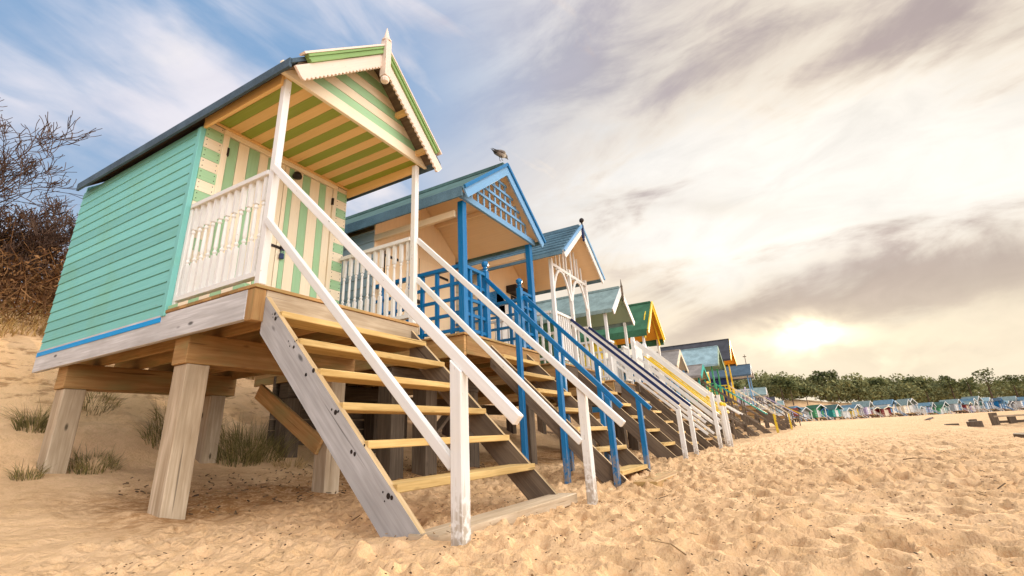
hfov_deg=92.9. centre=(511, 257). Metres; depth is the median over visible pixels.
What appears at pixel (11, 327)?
dune grass
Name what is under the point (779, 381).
pine tree
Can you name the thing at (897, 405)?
distant beach hut
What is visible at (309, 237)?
door
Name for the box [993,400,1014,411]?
distant beach hut
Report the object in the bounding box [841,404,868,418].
distant beach hut
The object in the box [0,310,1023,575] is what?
beach sand
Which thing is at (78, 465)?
grass tuft
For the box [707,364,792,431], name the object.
beach hut
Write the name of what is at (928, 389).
pine tree
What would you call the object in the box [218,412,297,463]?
grass tuft
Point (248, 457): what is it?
grass tuft
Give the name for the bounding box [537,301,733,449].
beach hut
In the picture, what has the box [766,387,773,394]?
pine tree
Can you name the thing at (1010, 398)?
distant beach hut
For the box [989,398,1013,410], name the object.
distant beach hut
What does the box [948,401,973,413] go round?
distant beach hut
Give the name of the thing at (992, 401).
distant beach hut
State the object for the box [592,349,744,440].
beach hut
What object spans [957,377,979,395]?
pine tree
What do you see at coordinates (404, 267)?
door
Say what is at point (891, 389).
woodland
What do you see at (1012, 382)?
pine tree
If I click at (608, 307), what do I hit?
beach hut
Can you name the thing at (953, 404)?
distant beach hut
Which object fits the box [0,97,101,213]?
bare tree
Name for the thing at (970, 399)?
distant beach hut
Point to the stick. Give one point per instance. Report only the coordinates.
(681, 551)
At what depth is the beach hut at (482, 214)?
7.56 m
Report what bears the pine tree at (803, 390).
on the beach sand
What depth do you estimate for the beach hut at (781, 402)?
44.06 m
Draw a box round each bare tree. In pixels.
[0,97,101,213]
[0,122,36,246]
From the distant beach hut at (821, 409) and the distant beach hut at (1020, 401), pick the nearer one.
the distant beach hut at (821, 409)
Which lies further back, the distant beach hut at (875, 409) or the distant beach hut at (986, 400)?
the distant beach hut at (986, 400)
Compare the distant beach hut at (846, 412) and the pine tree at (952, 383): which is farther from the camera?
the pine tree at (952, 383)
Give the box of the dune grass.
[0,299,254,379]
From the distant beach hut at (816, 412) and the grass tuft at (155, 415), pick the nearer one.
the grass tuft at (155, 415)
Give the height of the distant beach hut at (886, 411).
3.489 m
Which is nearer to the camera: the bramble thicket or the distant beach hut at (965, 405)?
the bramble thicket
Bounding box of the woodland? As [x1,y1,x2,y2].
[733,369,1023,402]
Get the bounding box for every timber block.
[966,421,983,426]
[1013,432,1023,437]
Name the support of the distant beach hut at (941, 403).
on the beach sand
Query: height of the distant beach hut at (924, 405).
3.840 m
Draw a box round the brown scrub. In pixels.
[0,184,76,331]
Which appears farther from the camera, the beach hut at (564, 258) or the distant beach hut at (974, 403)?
the distant beach hut at (974, 403)
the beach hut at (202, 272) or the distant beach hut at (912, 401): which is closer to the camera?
the beach hut at (202, 272)
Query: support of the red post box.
on the beach sand
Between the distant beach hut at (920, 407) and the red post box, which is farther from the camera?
the distant beach hut at (920, 407)
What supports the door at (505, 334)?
in the beach hut at (564, 258)
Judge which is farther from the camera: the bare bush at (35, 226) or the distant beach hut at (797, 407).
the distant beach hut at (797, 407)
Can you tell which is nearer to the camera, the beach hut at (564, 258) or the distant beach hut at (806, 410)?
the beach hut at (564, 258)
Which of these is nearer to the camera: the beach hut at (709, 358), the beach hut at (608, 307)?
the beach hut at (608, 307)
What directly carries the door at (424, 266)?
in the beach hut at (482, 214)
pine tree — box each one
[733,382,741,388]
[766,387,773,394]
[770,375,787,405]
[784,380,798,404]
[797,387,810,404]
[811,370,829,398]
[824,369,839,399]
[847,378,861,398]
[869,377,887,399]
[901,377,916,388]
[916,380,933,401]
[938,375,960,398]
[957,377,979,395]
[971,367,1004,397]
[999,375,1023,396]
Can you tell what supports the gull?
on the beach hut at (482, 214)
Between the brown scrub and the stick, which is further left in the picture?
the brown scrub
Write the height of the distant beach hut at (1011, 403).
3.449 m
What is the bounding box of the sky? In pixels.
[0,0,1023,403]
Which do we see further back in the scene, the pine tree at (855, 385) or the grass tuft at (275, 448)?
the pine tree at (855, 385)
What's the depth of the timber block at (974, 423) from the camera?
21.05 m
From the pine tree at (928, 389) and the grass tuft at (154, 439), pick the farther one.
the pine tree at (928, 389)
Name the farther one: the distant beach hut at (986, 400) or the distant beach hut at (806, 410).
the distant beach hut at (986, 400)
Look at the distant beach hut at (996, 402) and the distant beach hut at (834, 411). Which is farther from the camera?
the distant beach hut at (996, 402)
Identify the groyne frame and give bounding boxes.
[988,413,1023,424]
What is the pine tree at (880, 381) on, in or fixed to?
on the beach sand
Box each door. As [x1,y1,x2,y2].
[209,138,285,286]
[271,166,333,298]
[383,248,418,334]
[418,258,447,338]
[497,294,514,344]
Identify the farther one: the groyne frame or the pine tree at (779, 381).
the pine tree at (779, 381)
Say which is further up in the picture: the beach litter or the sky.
the sky
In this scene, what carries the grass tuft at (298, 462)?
on the beach sand
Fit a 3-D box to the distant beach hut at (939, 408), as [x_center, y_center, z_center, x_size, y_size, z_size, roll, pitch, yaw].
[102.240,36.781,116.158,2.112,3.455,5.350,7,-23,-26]
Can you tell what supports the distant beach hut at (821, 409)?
on the beach sand
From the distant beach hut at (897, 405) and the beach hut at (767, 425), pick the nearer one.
the beach hut at (767, 425)
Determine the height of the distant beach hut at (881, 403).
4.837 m
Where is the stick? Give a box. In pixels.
[651,540,685,554]
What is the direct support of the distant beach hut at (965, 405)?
on the beach sand
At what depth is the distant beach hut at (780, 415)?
96.75 m
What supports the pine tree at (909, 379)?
on the beach sand
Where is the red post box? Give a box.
[792,408,798,421]
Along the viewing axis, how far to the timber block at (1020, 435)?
10.33 m
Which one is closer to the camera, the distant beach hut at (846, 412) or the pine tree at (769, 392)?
the distant beach hut at (846, 412)
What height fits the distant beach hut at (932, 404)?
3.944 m
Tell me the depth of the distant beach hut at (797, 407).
97.98 m
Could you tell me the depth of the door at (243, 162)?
5.57 m
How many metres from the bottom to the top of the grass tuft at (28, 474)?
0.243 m
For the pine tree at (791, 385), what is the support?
on the beach sand
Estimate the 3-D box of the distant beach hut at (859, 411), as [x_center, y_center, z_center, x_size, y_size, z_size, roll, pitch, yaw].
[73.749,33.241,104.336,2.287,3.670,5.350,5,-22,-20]
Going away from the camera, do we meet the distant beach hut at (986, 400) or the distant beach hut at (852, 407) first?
the distant beach hut at (852, 407)
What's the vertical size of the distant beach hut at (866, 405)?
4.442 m
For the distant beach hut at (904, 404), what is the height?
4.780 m
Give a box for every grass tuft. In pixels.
[0,398,82,433]
[0,459,52,480]
[54,392,130,415]
[67,439,129,474]
[107,410,227,449]
[145,397,229,426]
[202,427,289,467]
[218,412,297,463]
[265,453,310,469]
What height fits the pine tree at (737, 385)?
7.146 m
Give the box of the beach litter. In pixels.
[102,434,1023,575]
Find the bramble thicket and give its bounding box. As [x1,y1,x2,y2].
[0,205,69,317]
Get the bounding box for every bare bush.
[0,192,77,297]
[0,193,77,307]
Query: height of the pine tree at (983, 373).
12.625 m
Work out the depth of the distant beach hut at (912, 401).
111.53 m
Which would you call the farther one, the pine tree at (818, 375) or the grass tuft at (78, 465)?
the pine tree at (818, 375)
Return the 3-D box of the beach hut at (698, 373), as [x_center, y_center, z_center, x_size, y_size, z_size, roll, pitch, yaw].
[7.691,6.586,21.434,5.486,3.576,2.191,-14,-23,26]
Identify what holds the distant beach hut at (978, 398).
on the beach sand
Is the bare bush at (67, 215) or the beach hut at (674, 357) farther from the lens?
the beach hut at (674, 357)
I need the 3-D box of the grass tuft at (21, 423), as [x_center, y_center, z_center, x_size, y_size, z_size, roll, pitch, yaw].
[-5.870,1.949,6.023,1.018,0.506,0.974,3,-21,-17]
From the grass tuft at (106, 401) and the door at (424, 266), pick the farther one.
the door at (424, 266)
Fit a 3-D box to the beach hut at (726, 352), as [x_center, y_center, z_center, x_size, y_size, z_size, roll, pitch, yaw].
[11.323,7.399,27.117,5.486,5.528,2.780,-14,-23,26]
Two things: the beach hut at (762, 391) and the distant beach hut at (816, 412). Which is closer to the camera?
the beach hut at (762, 391)
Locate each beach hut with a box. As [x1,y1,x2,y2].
[32,28,625,545]
[254,162,685,486]
[404,218,698,464]
[478,279,714,451]
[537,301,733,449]
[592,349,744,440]
[656,364,759,438]
[660,339,778,433]
[680,345,769,435]
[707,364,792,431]
[729,396,803,427]
[732,387,798,429]
[749,400,807,425]
[769,410,794,422]
[787,406,806,421]
[794,407,816,420]
[806,404,831,420]
[810,408,834,419]
[823,404,849,419]
[832,407,858,418]
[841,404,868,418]
[851,401,882,418]
[852,404,870,418]
[865,407,884,417]
[873,399,905,416]
[874,406,895,417]
[892,401,907,415]
[894,399,920,415]
[898,398,924,415]
[904,406,929,415]
[915,402,939,414]
[921,402,943,414]
[931,401,956,414]
[932,404,952,413]
[939,399,971,413]
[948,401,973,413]
[953,402,979,413]
[959,398,986,412]
[961,396,991,411]
[962,400,984,412]
[979,397,1000,411]
[988,399,1003,410]
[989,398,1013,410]
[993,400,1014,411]
[997,396,1023,409]
[1007,401,1019,410]
[1014,397,1023,408]
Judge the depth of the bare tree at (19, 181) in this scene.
9.63 m
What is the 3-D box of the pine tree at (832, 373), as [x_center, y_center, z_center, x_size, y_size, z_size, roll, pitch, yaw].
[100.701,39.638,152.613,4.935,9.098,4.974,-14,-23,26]
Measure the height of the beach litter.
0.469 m
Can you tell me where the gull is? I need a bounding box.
[491,148,507,160]
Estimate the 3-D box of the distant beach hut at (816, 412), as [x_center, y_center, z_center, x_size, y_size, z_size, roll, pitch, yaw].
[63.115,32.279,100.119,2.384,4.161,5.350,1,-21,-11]

